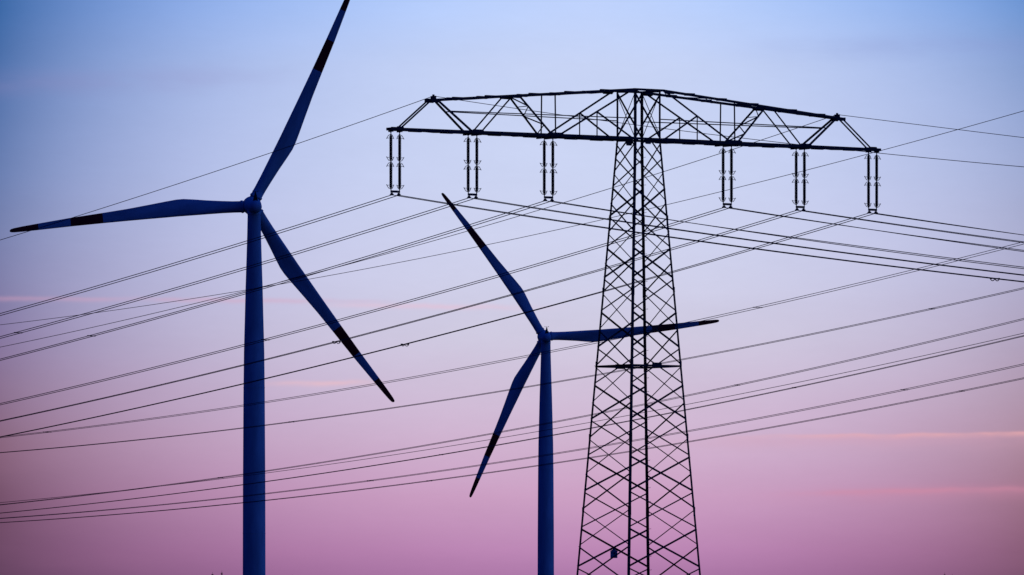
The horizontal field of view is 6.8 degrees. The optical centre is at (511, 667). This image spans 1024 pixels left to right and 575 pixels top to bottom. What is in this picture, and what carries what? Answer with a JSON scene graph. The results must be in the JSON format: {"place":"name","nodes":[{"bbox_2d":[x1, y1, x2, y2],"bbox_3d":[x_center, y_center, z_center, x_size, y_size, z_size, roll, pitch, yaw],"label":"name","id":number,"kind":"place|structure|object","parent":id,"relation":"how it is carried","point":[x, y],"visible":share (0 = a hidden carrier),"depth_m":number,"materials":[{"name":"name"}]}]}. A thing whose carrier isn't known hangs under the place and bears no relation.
{"place":"outdoors","nodes":[
{"label":"outdoors","id":0,"kind":"place"},
{"bbox_2d":[0,333,1022,502],"bbox_3d":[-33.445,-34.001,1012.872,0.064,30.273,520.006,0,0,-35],"label":"earth wire","id":1,"kind":"object","parent":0,"point":[549,429],"visible":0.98,"depth_m":959.06,"materials":[{"name":"metal"}]},
{"bbox_2d":[0,318,1023,504],"bbox_3d":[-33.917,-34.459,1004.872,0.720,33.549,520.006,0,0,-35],"label":"twin conductor","id":2,"kind":"object","parent":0,"point":[522,427],"visible":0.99,"depth_m":955.77,"materials":[{"name":"metal"}]},
{"bbox_2d":[1,243,1022,437],"bbox_3d":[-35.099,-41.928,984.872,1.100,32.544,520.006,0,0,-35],"label":"twin conductor","id":3,"kind":"object","parent":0,"point":[757,307],"visible":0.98,"depth_m":933.58,"materials":[{"name":"metal"}]},
{"bbox_2d":[0,287,1023,452],"bbox_3d":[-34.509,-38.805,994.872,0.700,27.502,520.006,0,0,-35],"label":"twin conductor","id":4,"kind":"object","parent":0,"point":[531,385],"visible":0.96,"depth_m":943.70,"materials":[{"name":"metal"}]},
{"bbox_2d":[0,363,1023,518],"bbox_3d":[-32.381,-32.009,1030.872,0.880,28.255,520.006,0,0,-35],"label":"twin conductor","id":5,"kind":"object","parent":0,"point":[528,457],"visible":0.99,"depth_m":982.37,"materials":[{"name":"metal"}]},
{"bbox_2d":[0,377,1023,522],"bbox_3d":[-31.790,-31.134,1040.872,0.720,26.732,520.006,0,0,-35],"label":"twin conductor","id":6,"kind":"object","parent":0,"point":[535,465],"visible":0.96,"depth_m":991.87,"materials":[{"name":"metal"}]},
{"bbox_2d":[1,111,1022,324],"bbox_3d":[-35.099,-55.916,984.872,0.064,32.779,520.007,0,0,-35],"label":"earth wire","id":7,"kind":"object","parent":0,"point":[530,235],"visible":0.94,"depth_m":932.47,"materials":[{"name":"metal"}]},
{"bbox_2d":[0,0,1023,574],"label":"sky","id":8,"kind":"structure","parent":0,"point":[104,103],"materials":[{"name":"purple"}]},
{"bbox_2d":[3,335,1023,512],"bbox_3d":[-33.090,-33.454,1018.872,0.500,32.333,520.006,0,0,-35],"label":"twin conductor","id":9,"kind":"object","parent":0,"point":[544,436],"visible":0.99,"depth_m":966.23,"materials":[{"name":"metal"}]},
{"label":"ground","id":10,"kind":"structure","parent":0,"visible":0},
{"bbox_2d":[10,0,394,574],"bbox_3d":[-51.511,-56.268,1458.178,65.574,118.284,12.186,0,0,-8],"label":"wind turbine","id":11,"kind":"object","parent":10,"relation":"on","point":[258,222],"visible":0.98,"depth_m":1458.74,"materials":[{"name":"paint"}]},
{"bbox_2d":[441,193,718,574],"bbox_3d":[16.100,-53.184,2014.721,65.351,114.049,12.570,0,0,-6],"label":"wind turbine","id":12,"kind":"object","parent":10,"relation":"on","point":[546,337],"visible":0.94,"depth_m":2013.17,"materials":[{"name":"paint"}]},
{"bbox_2d":[386,88,880,574],"bbox_3d":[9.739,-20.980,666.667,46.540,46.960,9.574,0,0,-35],"label":"lattice pylon","id":13,"kind":"object","parent":10,"relation":"on","point":[629,140],"visible":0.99,"depth_m":666.30,"materials":[{"name":"metal"}]},
{"bbox_2d":[386,132,403,195],"bbox_3d":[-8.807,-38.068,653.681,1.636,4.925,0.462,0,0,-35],"label":"insulator string","id":14,"kind":"object","parent":13,"relation":"hanging from","point":[391,158],"visible":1,"depth_m":653.59,"materials":[{"name":"ceramic"}]},
{"bbox_2d":[0,195,1023,315],"bbox_3d":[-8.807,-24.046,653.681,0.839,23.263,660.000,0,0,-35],"label":"twin conductor","id":15,"kind":"object","parent":14,"relation":"hanging from","point":[990,278],"visible":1,"depth_m":642.47,"materials":[{"name":"metal"}]},
{"bbox_2d":[464,135,480,198],"bbox_3d":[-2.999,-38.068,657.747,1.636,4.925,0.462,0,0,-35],"label":"insulator string","id":16,"kind":"object","parent":13,"relation":"hanging from","point":[476,168],"visible":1,"depth_m":657.70,"materials":[{"name":"ceramic"}]},
{"bbox_2d":[0,198,1023,338],"bbox_3d":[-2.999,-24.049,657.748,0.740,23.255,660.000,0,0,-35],"label":"twin conductor","id":17,"kind":"object","parent":16,"relation":"hanging from","point":[18,332],"visible":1,"depth_m":654.74,"materials":[{"name":"metal"}]},
{"bbox_2d":[1,96,1023,239],"bbox_3d":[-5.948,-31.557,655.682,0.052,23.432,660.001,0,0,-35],"label":"earth wire","id":18,"kind":"object","parent":13,"relation":"attached to","point":[514,108],"visible":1,"depth_m":647.59,"materials":[{"name":"metal"}]},
{"bbox_2d":[2,115,1023,346],"bbox_3d":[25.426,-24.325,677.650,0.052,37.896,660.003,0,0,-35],"label":"earth wire","id":19,"kind":"object","parent":13,"relation":"attached to","point":[513,217],"visible":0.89,"depth_m":714.28,"materials":[{"name":"metal"}]},
{"bbox_2d":[540,138,556,200],"bbox_3d":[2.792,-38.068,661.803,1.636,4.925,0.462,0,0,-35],"label":"insulator string","id":20,"kind":"object","parent":13,"relation":"hanging from","point":[552,172],"visible":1,"depth_m":661.77,"materials":[{"name":"ceramic"}]},
{"bbox_2d":[0,201,1023,360],"bbox_3d":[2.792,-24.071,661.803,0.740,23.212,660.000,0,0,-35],"label":"twin conductor","id":21,"kind":"object","parent":20,"relation":"hanging from","point":[491,220],"visible":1,"depth_m":668.95,"materials":[{"name":"metal"}]},
{"bbox_2d":[610,547,616,557],"bbox_3d":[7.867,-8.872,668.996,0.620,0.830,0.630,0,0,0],"label":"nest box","id":22,"kind":"object","parent":13,"relation":"attached to","point":[613,551],"visible":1,"depth_m":668.73,"materials":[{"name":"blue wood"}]},
{"bbox_2d":[719,146,735,207],"bbox_3d":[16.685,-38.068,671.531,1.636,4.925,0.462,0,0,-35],"label":"insulator string","id":23,"kind":"object","parent":13,"relation":"hanging from","point":[731,179],"visible":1,"depth_m":671.63,"materials":[{"name":"ceramic"}]},
{"bbox_2d":[0,207,1023,404],"bbox_3d":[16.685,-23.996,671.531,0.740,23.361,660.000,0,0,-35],"label":"twin conductor","id":24,"kind":"object","parent":23,"relation":"hanging from","point":[265,339],"visible":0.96,"depth_m":698.24,"materials":[{"name":"metal"}]},
{"bbox_2d":[792,149,808,210],"bbox_3d":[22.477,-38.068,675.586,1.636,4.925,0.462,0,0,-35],"label":"insulator string","id":25,"kind":"object","parent":13,"relation":"hanging from","point":[804,153],"visible":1,"depth_m":675.67,"materials":[{"name":"ceramic"}]},
{"bbox_2d":[0,210,1023,421],"bbox_3d":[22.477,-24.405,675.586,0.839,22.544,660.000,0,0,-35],"label":"twin conductor","id":26,"kind":"object","parent":25,"relation":"hanging from","point":[511,295],"visible":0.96,"depth_m":709.06,"materials":[{"name":"metal"}]},
{"bbox_2d":[864,152,880,213],"bbox_3d":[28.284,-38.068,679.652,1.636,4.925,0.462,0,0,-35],"label":"insulator string","id":27,"kind":"object","parent":13,"relation":"hanging from","point":[876,177],"visible":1,"depth_m":679.63,"materials":[{"name":"ceramic"}]},
{"bbox_2d":[0,213,1022,436],"bbox_3d":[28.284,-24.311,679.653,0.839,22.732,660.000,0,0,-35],"label":"twin conductor","id":28,"kind":"object","parent":27,"relation":"hanging from","point":[405,344],"visible":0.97,"depth_m":719.52,"materials":[{"name":"metal"}]}
]}

